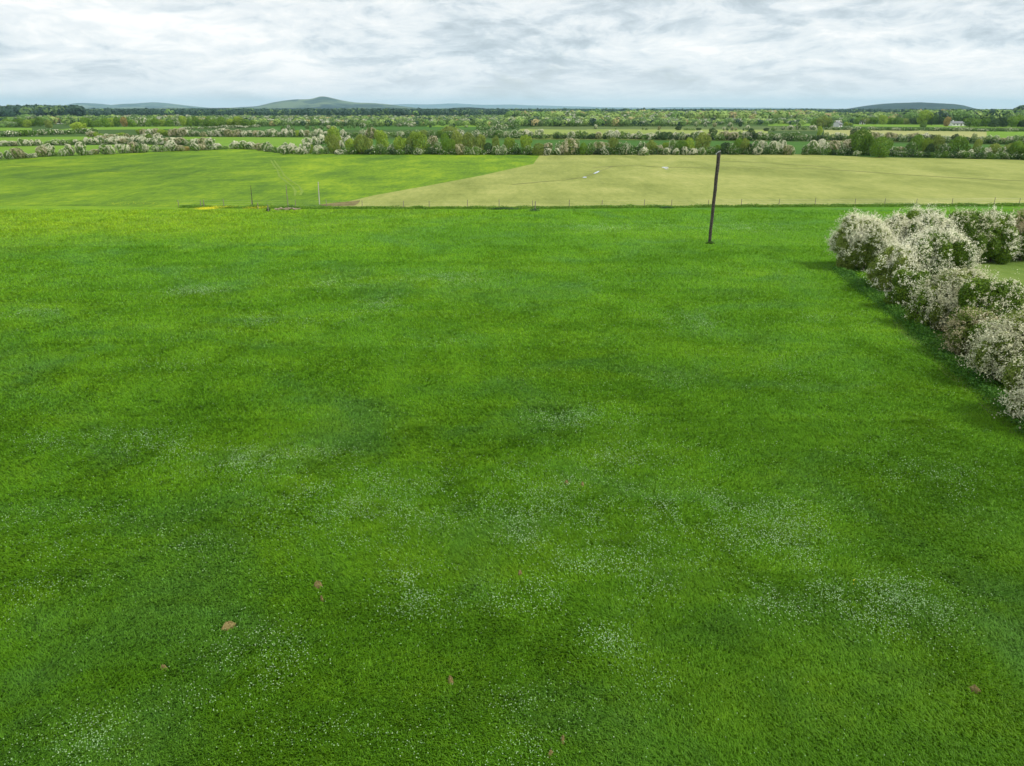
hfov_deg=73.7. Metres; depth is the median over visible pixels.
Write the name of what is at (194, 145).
hawthorn
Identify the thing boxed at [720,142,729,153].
tree
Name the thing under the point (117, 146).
hawthorn
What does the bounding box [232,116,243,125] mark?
tree
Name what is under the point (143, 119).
hawthorn
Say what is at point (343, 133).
hawthorn
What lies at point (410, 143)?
tree
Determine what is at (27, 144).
hawthorn
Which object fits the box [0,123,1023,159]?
hedgerow
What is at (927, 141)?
tree
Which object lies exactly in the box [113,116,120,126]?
tree
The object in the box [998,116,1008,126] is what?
tree
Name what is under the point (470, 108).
hill
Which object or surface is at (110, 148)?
hawthorn
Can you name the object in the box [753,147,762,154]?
hawthorn
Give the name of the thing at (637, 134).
hawthorn
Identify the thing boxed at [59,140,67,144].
hawthorn
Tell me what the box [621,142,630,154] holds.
hawthorn
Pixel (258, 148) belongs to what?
hawthorn
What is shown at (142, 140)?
hawthorn
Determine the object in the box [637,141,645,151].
hawthorn
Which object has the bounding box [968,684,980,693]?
soil mound
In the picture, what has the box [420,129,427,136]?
tree
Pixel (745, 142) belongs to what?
tree
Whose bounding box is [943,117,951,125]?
tree
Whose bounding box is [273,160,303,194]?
wheel track
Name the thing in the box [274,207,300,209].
rubble heap
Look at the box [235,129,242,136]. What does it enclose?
hawthorn
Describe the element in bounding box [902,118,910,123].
tree
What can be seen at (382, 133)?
tree
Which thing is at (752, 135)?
tree
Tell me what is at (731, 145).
hawthorn
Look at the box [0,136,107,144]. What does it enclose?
field
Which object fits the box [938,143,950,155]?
hawthorn
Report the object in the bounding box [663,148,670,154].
hawthorn
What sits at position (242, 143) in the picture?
hawthorn
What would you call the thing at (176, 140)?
hawthorn
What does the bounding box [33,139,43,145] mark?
hawthorn
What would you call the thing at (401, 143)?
tree
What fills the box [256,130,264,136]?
hawthorn
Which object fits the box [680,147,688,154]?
hawthorn
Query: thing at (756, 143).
hawthorn
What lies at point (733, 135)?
hawthorn
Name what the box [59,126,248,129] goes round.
field
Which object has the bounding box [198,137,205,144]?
hawthorn
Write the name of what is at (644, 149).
hawthorn
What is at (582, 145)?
tree
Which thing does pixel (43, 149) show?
hawthorn
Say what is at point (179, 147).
hawthorn
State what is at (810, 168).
wheel track
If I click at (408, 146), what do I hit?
hawthorn
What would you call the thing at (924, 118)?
tree
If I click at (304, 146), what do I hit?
hawthorn
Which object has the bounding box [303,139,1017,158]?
field
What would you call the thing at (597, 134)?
hawthorn
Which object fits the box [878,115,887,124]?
tree
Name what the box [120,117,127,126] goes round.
tree
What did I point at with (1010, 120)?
tree
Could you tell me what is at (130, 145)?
hawthorn
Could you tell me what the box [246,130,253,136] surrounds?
hawthorn
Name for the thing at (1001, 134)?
field
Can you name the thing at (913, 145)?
hawthorn
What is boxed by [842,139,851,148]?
hawthorn
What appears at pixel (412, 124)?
hawthorn
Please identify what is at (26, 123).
tree
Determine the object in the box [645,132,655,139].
hawthorn
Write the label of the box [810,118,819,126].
tree
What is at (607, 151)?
hawthorn
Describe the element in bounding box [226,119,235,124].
tree
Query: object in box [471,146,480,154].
hawthorn
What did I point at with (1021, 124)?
tree
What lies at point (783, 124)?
field
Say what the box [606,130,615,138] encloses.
hawthorn
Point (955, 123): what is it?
house
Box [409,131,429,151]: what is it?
tree
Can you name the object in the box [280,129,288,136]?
hawthorn
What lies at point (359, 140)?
tree
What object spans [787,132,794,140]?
hawthorn
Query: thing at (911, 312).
hawthorn
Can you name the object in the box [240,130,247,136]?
hawthorn
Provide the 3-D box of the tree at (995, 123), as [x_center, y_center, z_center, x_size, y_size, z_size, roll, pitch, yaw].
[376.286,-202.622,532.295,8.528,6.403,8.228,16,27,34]
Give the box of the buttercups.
[142,201,854,583]
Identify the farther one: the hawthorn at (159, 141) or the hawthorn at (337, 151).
the hawthorn at (159, 141)
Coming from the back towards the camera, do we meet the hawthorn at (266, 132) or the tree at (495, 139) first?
the hawthorn at (266, 132)
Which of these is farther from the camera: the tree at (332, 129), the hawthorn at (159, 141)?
the hawthorn at (159, 141)
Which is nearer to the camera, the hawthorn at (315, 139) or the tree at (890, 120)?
the hawthorn at (315, 139)
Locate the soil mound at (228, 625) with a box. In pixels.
[221,621,236,630]
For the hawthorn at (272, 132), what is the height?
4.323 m
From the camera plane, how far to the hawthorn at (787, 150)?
208.29 m
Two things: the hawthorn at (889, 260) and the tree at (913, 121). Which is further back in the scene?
the tree at (913, 121)
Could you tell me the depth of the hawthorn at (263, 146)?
223.71 m
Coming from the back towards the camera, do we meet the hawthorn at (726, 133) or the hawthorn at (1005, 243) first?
the hawthorn at (726, 133)
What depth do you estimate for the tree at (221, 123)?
547.32 m
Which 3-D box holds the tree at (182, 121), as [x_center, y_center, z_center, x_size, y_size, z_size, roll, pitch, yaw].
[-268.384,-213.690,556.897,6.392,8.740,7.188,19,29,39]
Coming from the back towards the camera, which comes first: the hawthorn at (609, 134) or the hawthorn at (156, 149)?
the hawthorn at (609, 134)
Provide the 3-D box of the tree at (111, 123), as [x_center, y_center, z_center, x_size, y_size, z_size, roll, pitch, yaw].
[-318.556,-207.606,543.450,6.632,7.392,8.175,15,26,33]
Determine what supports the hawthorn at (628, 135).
on the field at (549, 131)
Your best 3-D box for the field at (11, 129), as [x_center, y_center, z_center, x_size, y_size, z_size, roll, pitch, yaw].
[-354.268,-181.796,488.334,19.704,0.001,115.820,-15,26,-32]
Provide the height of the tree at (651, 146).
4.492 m
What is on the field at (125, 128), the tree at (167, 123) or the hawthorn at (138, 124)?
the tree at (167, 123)
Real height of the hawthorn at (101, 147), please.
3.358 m
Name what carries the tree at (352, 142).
on the field at (243, 175)
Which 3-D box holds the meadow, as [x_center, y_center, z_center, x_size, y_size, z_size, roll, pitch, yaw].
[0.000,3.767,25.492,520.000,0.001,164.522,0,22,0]
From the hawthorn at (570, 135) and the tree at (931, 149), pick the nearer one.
the tree at (931, 149)
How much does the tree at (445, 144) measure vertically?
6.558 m
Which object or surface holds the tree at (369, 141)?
on the field at (243, 175)
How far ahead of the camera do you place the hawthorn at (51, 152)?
203.55 m
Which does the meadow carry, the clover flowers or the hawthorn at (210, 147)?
the clover flowers
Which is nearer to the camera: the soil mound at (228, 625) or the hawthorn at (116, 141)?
the soil mound at (228, 625)
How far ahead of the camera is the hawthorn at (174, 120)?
566.69 m
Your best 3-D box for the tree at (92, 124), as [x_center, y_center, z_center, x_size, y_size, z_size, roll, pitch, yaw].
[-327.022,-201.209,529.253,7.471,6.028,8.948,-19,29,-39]
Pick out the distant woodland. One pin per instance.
(35, 109)
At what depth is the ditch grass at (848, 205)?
97.20 m
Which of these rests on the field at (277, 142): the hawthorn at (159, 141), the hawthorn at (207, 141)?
the hawthorn at (207, 141)
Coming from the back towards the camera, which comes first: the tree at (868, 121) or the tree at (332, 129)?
the tree at (868, 121)
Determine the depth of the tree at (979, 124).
545.22 m
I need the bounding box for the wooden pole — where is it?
[708,151,720,242]
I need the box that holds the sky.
[0,0,1023,108]
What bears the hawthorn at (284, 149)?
on the field at (243, 175)
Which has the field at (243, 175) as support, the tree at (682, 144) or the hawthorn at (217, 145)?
the hawthorn at (217, 145)
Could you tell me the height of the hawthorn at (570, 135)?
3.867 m
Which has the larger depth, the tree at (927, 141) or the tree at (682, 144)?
the tree at (682, 144)
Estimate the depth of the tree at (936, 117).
595.67 m
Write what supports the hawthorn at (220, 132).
on the ground at (130, 132)
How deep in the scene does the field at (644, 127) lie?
525.80 m
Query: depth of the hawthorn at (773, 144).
209.80 m
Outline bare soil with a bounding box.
[320,200,359,205]
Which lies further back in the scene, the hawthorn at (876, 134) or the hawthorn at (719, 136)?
the hawthorn at (719, 136)
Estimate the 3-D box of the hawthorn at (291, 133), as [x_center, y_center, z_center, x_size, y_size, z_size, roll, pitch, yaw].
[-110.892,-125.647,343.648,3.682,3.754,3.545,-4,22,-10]
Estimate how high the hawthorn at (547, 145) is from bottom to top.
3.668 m
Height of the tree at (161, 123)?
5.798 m
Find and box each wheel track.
[7,164,219,174]
[270,160,296,195]
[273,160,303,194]
[592,165,1016,180]
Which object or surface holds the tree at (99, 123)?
on the field at (125, 128)
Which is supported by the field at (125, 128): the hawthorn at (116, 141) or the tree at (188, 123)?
the tree at (188, 123)
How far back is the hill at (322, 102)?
7461.67 m
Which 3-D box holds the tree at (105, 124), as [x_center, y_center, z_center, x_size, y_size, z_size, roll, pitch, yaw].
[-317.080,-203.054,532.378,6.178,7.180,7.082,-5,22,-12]
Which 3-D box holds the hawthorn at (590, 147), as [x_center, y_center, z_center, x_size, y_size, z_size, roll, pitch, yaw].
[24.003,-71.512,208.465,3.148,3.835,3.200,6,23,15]
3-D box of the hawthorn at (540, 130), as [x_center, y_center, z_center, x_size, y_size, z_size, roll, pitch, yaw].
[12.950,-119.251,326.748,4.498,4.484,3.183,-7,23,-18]
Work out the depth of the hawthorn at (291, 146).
212.94 m
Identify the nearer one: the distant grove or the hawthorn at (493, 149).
the hawthorn at (493, 149)
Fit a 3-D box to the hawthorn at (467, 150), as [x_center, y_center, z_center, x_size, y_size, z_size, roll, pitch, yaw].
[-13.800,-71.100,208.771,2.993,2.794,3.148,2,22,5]
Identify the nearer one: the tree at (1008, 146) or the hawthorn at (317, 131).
the tree at (1008, 146)
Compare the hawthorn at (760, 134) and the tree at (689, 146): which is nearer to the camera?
the tree at (689, 146)
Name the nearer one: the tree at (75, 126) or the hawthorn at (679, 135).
the hawthorn at (679, 135)
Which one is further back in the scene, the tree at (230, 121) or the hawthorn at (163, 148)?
the tree at (230, 121)
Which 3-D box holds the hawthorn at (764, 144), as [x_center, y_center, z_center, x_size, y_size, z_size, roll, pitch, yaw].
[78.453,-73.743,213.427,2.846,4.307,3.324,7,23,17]
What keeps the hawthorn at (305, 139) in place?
on the ground at (130, 132)
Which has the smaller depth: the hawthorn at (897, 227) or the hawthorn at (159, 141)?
the hawthorn at (897, 227)
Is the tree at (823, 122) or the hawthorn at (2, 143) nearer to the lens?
the hawthorn at (2, 143)
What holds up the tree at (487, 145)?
on the field at (243, 175)
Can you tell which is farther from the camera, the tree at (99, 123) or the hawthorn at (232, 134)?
the tree at (99, 123)
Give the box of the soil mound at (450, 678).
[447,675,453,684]
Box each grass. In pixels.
[178,202,1023,209]
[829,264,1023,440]
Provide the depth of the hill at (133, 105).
11228.22 m
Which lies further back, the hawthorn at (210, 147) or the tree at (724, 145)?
the hawthorn at (210, 147)
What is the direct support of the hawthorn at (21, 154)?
on the field at (243, 175)
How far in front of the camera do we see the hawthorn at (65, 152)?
203.61 m
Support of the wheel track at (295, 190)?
on the field at (243, 175)
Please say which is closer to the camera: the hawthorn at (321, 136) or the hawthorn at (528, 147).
the hawthorn at (528, 147)
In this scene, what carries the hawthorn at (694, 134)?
on the field at (549, 131)
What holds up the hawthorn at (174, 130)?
on the ground at (130, 132)
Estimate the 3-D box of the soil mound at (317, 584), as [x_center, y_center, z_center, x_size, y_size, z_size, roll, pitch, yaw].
[-5.677,5.859,19.932,0.299,0.254,0.120,0,22,0]
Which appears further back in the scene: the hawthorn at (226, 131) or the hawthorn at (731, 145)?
the hawthorn at (226, 131)
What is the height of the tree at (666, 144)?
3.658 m
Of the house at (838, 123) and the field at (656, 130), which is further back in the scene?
the house at (838, 123)
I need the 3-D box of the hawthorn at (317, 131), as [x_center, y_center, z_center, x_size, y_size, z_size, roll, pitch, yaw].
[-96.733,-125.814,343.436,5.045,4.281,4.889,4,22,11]
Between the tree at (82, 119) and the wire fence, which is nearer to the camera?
the wire fence
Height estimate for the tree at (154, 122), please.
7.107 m
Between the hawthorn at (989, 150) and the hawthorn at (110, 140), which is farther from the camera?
the hawthorn at (110, 140)
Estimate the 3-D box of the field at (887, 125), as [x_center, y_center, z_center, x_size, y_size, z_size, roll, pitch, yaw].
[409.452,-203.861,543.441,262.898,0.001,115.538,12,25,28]
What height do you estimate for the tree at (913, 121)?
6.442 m
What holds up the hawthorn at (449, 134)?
on the ground at (130, 132)
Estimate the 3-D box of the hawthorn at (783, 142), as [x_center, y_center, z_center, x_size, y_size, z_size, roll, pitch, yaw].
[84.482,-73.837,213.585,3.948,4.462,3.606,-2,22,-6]
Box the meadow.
[0,205,1023,765]
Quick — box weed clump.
[489,207,516,209]
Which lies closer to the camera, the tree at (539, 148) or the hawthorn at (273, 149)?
the tree at (539, 148)
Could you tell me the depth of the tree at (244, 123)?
544.83 m
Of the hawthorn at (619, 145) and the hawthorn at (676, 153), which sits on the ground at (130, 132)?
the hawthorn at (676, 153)
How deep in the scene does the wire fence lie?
97.84 m
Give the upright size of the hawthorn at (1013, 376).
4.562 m
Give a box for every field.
[0,127,31,130]
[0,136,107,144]
[0,144,214,157]
[0,149,539,206]
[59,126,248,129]
[183,137,312,151]
[251,125,505,130]
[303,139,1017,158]
[334,154,1023,207]
[427,125,510,126]
[513,129,767,140]
[523,126,823,130]
[587,129,765,130]
[768,123,813,125]
[824,130,986,141]
[853,124,1023,127]
[987,131,1023,140]
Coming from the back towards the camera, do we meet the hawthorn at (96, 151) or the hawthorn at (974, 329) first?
the hawthorn at (96, 151)
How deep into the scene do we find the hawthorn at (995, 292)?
39.07 m
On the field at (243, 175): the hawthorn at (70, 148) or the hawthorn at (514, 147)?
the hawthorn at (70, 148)
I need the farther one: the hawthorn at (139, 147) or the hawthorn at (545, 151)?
the hawthorn at (139, 147)
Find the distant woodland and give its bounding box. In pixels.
[0,104,1023,116]
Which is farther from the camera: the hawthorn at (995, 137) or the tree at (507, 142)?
the hawthorn at (995, 137)
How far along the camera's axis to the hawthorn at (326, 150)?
213.08 m
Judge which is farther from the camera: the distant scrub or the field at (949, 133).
the distant scrub
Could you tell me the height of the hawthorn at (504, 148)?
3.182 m
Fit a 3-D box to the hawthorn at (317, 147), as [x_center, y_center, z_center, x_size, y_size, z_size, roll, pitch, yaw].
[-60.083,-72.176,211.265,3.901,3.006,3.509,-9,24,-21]
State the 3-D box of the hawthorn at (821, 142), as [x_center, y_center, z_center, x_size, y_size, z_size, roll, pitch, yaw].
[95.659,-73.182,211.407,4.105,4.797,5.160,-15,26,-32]
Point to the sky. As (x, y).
(834, 54)
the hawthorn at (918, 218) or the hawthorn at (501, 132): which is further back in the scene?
the hawthorn at (501, 132)
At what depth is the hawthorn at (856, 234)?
58.01 m
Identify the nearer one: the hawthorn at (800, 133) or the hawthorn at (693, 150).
the hawthorn at (693, 150)
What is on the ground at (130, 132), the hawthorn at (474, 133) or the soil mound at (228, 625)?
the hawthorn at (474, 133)
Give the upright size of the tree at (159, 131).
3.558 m
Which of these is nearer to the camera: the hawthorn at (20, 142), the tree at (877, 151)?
the tree at (877, 151)
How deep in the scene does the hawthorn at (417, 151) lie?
208.03 m
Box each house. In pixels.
[833,120,842,126]
[948,120,969,125]
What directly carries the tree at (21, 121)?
on the ground at (130, 132)
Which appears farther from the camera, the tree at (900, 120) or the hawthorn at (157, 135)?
the tree at (900, 120)
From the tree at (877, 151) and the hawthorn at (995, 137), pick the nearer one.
the tree at (877, 151)
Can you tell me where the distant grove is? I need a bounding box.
[0,108,1023,124]
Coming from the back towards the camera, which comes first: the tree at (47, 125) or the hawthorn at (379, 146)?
the tree at (47, 125)
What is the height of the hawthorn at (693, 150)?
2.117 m
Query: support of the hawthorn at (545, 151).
on the pale field at (748, 179)
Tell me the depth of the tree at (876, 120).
630.63 m
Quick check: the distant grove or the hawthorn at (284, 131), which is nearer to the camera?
the hawthorn at (284, 131)
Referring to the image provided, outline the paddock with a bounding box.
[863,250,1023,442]
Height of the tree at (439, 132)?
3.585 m
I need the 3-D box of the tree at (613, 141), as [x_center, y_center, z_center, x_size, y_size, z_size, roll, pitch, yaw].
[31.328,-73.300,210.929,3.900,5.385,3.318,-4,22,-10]
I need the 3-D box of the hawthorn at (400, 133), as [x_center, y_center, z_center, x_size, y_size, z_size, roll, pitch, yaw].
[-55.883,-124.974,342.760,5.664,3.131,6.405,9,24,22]
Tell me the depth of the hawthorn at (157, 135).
275.22 m
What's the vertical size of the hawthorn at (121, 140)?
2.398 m
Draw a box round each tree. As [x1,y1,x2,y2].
[14,118,23,126]
[22,119,31,126]
[34,117,44,126]
[44,120,52,127]
[69,122,86,130]
[78,117,89,126]
[84,120,95,126]
[94,120,103,126]
[100,118,109,126]
[107,118,115,126]
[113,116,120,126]
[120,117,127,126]
[127,119,136,126]
[145,120,151,126]
[152,118,159,126]
[156,129,165,135]
[158,119,166,125]
[164,119,174,125]
[178,116,186,125]
[186,118,192,125]
[192,116,198,125]
[197,119,207,125]
[204,117,211,125]
[209,119,218,126]
[216,116,226,125]
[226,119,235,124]
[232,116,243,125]
[240,119,250,125]
[324,134,339,153]
[327,126,342,145]
[345,138,356,150]
[354,134,366,153]
[366,138,372,148]
[374,130,389,150]
[393,136,405,152]
[405,137,412,146]
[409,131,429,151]
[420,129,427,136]
[435,130,442,136]
[438,126,459,135]
[440,133,451,153]
[448,139,455,152]
[450,130,462,151]
[461,131,474,148]
[474,134,485,149]
[483,142,491,153]
[492,135,499,151]
[504,137,514,153]
[519,134,531,152]
[532,143,543,154]
[578,142,587,154]
[608,137,618,153]
[644,140,658,153]
[658,131,667,139]
[662,142,673,150]
[674,140,686,153]
[685,137,693,151]
[694,131,711,151]
[708,127,717,134]
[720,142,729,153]
[733,138,742,148]
[740,138,749,148]
[749,132,757,139]
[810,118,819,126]
[816,115,832,126]
[817,126,822,136]
[851,128,871,152]
[854,116,864,123]
[861,118,870,123]
[861,136,875,153]
[869,136,893,156]
[870,117,878,123]
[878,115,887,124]
[885,117,896,123]
[894,117,902,123]
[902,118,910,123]
[909,117,920,124]
[909,134,924,151]
[916,109,933,124]
[921,138,933,152]
[923,143,934,156]
[925,112,938,124]
[932,134,945,155]
[936,116,944,124]
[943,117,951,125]
[946,135,971,154]
[963,118,978,126]
[972,138,982,156]
[973,119,984,126]
[981,117,991,126]
[987,119,1000,126]
[988,143,1002,153]
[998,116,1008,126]
[1003,143,1015,152]
[1006,116,1019,126]
[1008,140,1023,156]
[1012,115,1023,126]
[1015,120,1023,126]
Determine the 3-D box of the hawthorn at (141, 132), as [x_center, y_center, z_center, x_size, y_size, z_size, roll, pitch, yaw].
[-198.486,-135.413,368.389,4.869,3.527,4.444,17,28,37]
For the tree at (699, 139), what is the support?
on the field at (797, 146)
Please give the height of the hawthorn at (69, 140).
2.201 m
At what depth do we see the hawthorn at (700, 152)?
208.26 m
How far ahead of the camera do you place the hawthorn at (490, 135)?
334.90 m
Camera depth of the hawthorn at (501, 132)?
333.78 m
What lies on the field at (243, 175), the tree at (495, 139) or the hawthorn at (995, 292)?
the tree at (495, 139)
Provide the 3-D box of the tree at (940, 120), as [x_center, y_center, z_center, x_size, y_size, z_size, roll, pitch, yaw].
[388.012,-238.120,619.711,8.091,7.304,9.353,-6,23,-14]
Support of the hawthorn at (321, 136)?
on the ground at (130, 132)
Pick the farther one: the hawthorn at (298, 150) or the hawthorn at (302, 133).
the hawthorn at (302, 133)
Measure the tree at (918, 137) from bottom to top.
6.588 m
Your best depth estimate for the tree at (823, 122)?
526.19 m
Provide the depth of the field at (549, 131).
411.35 m
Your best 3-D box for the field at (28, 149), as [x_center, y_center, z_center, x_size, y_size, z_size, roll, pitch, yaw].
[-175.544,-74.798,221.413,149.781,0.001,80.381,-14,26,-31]
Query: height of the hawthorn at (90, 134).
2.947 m
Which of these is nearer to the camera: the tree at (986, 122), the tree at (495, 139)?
the tree at (495, 139)
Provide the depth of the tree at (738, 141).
212.63 m
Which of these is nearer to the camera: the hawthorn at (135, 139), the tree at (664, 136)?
the hawthorn at (135, 139)
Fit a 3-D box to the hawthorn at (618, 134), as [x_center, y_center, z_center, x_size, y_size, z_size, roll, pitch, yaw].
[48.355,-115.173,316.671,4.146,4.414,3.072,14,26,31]
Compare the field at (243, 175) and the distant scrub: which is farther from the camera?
the distant scrub
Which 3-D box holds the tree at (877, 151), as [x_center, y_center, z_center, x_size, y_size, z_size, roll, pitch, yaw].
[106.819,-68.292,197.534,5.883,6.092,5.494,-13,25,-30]
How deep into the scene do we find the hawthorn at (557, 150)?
207.92 m
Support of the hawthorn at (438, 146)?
on the field at (243, 175)
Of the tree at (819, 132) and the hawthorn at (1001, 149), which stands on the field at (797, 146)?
the hawthorn at (1001, 149)
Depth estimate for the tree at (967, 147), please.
198.24 m
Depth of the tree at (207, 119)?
555.95 m
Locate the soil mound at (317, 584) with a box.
[314,580,322,588]
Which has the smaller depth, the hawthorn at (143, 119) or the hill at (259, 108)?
the hawthorn at (143, 119)
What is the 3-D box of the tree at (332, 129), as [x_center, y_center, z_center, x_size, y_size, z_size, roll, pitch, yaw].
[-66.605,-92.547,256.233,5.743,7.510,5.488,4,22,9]
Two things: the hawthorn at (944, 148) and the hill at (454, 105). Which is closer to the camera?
the hawthorn at (944, 148)
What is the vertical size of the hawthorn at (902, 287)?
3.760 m
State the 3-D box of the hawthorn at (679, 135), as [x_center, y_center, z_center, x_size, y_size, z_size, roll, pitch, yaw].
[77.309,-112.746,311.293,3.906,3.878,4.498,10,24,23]
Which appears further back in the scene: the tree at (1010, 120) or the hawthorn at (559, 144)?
the tree at (1010, 120)
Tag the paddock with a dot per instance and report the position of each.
(1013, 265)
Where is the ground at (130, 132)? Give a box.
[0,114,1023,207]
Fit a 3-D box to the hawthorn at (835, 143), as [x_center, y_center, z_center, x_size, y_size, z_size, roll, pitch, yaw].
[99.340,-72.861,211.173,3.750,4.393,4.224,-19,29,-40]
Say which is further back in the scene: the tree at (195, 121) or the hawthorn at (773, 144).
the tree at (195, 121)
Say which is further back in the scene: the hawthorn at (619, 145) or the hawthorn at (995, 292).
the hawthorn at (619, 145)
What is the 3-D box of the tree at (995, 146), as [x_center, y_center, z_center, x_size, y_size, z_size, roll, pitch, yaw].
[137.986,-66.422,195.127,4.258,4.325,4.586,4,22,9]
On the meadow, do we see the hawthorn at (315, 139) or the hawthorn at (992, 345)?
the hawthorn at (992, 345)
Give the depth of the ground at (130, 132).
432.63 m
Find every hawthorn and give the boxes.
[0,140,9,145]
[3,151,13,158]
[8,148,24,158]
[16,138,25,145]
[21,139,31,145]
[29,153,36,157]
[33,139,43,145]
[35,146,46,156]
[41,143,54,155]
[51,139,61,144]
[58,149,67,155]
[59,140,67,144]
[63,144,74,155]
[65,139,74,144]
[74,142,86,154]
[85,131,95,136]
[86,138,101,144]
[89,149,99,154]
[97,137,106,143]
[98,144,108,153]
[104,138,114,143]
[104,145,115,154]
[111,137,122,143]
[114,144,129,152]
[116,138,127,143]
[127,141,137,152]
[130,136,141,143]
[133,118,142,126]
[133,143,145,152]
[137,137,146,143]
[138,117,146,126]
[139,129,145,134]
[145,129,153,134]
[149,145,160,151]
[150,137,158,144]
[153,133,162,142]
[155,137,163,144]
[158,145,165,151]
[162,140,178,151]
[170,117,180,125]
[171,128,180,136]
[174,137,184,144]
[175,145,184,150]
[177,128,186,136]
[187,129,195,136]
[189,143,199,150]
[193,131,200,136]
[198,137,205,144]
[198,144,207,149]
[204,138,214,145]
[204,145,213,149]
[206,130,213,136]
[212,143,221,149]
[215,128,225,136]
[223,129,231,136]
[229,130,237,136]
[229,141,240,148]
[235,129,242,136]
[237,141,249,148]
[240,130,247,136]
[244,142,255,148]
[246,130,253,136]
[253,143,265,150]
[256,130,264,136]
[261,141,271,151]
[264,130,270,136]
[268,128,277,136]
[270,146,277,152]
[277,145,289,154]
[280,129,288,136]
[287,143,296,153]
[288,130,295,136]
[295,147,304,154]
[299,130,304,136]
[299,142,310,153]
[302,137,312,144]
[310,136,320,144]
[312,145,323,153]
[314,128,323,136]
[317,134,326,143]
[323,146,328,153]
[334,149,342,154]
[337,140,345,150]
[340,129,346,136]
[364,127,376,138]
[374,143,384,154]
[395,131,406,136]
[404,144,411,154]
[405,130,413,136]
[407,122,415,126]
[413,148,422,154]
[427,130,434,137]
[428,135,437,147]
[434,141,441,153]
[442,131,454,137]
[455,144,464,154]
[463,146,471,154]
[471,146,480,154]
[472,130,479,136]
[484,130,496,137]
[491,146,501,154]
[494,129,504,137]
[499,144,506,154]
[511,143,520,153]
[523,145,532,154]
[535,129,543,137]
[543,143,552,154]
[543,148,550,155]
[553,148,560,154]
[555,141,562,148]
[559,138,579,154]
[567,131,575,138]
[575,130,582,138]
[586,143,595,154]
[591,141,609,153]
[595,132,601,138]
[600,146,610,154]
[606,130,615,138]
[613,130,620,137]
[615,142,624,154]
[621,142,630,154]
[623,132,630,138]
[634,131,642,138]
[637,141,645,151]
[638,147,648,154]
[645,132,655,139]
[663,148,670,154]
[668,139,677,151]
[672,148,679,154]
[677,132,685,139]
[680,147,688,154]
[689,148,697,154]
[690,132,698,139]
[698,147,705,154]
[713,134,724,139]
[718,131,730,139]
[725,143,735,152]
[729,132,737,140]
[742,131,750,138]
[751,140,760,153]
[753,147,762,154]
[755,131,764,139]
[758,140,767,152]
[768,141,780,153]
[776,140,786,149]
[782,145,792,154]
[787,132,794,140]
[789,147,794,154]
[791,131,802,140]
[801,145,812,154]
[805,140,820,153]
[816,139,829,153]
[824,208,899,269]
[827,140,840,154]
[834,141,846,152]
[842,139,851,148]
[852,150,861,155]
[861,234,931,291]
[868,214,910,244]
[870,132,879,140]
[879,203,962,250]
[883,261,932,308]
[884,132,893,137]
[898,220,986,282]
[901,281,951,329]
[903,141,915,152]
[904,260,994,330]
[931,306,1000,355]
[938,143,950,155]
[945,269,1023,324]
[946,205,999,262]
[955,303,1023,384]
[961,203,1023,263]
[966,309,1009,359]
[974,146,985,155]
[980,147,992,156]
[990,135,999,143]
[991,349,1023,428]
[998,146,1007,155]
[1011,205,1023,260]
[1012,135,1023,142]
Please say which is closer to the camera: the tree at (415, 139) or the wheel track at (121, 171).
the wheel track at (121, 171)
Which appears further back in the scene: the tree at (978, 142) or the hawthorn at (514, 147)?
the hawthorn at (514, 147)
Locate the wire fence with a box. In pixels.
[177,197,1020,206]
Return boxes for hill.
[63,102,205,108]
[113,108,409,108]
[235,96,418,108]
[393,103,831,108]
[448,107,485,108]
[848,102,975,109]
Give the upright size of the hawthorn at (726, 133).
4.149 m
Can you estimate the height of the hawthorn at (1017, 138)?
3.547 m
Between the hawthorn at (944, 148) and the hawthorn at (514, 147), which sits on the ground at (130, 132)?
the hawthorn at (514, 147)
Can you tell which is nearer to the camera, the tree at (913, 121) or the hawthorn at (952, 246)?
the hawthorn at (952, 246)
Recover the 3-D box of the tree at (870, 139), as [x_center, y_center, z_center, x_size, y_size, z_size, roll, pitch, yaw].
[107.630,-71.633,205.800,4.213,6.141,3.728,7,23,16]
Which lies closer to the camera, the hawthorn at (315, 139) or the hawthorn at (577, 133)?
the hawthorn at (315, 139)
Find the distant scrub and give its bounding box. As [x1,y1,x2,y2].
[0,115,862,127]
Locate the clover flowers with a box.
[0,220,1012,765]
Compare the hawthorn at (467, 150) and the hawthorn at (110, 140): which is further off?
the hawthorn at (110, 140)
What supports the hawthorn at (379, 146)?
on the field at (243, 175)
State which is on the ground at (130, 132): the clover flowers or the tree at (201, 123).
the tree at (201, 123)
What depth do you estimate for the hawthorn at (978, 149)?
194.41 m
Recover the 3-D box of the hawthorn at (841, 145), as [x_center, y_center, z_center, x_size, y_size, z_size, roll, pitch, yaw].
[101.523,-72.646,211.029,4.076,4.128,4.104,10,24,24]
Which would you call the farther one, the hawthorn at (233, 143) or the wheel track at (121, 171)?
the hawthorn at (233, 143)
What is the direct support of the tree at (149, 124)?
on the field at (125, 128)
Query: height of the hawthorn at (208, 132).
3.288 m
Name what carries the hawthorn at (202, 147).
on the field at (243, 175)
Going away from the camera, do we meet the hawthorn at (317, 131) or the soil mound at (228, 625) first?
the soil mound at (228, 625)
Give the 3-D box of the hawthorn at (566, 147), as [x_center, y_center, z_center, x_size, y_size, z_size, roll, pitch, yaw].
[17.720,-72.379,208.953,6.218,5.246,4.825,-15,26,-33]
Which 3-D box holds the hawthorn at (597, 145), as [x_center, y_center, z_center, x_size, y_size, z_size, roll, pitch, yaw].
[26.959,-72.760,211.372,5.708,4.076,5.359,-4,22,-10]

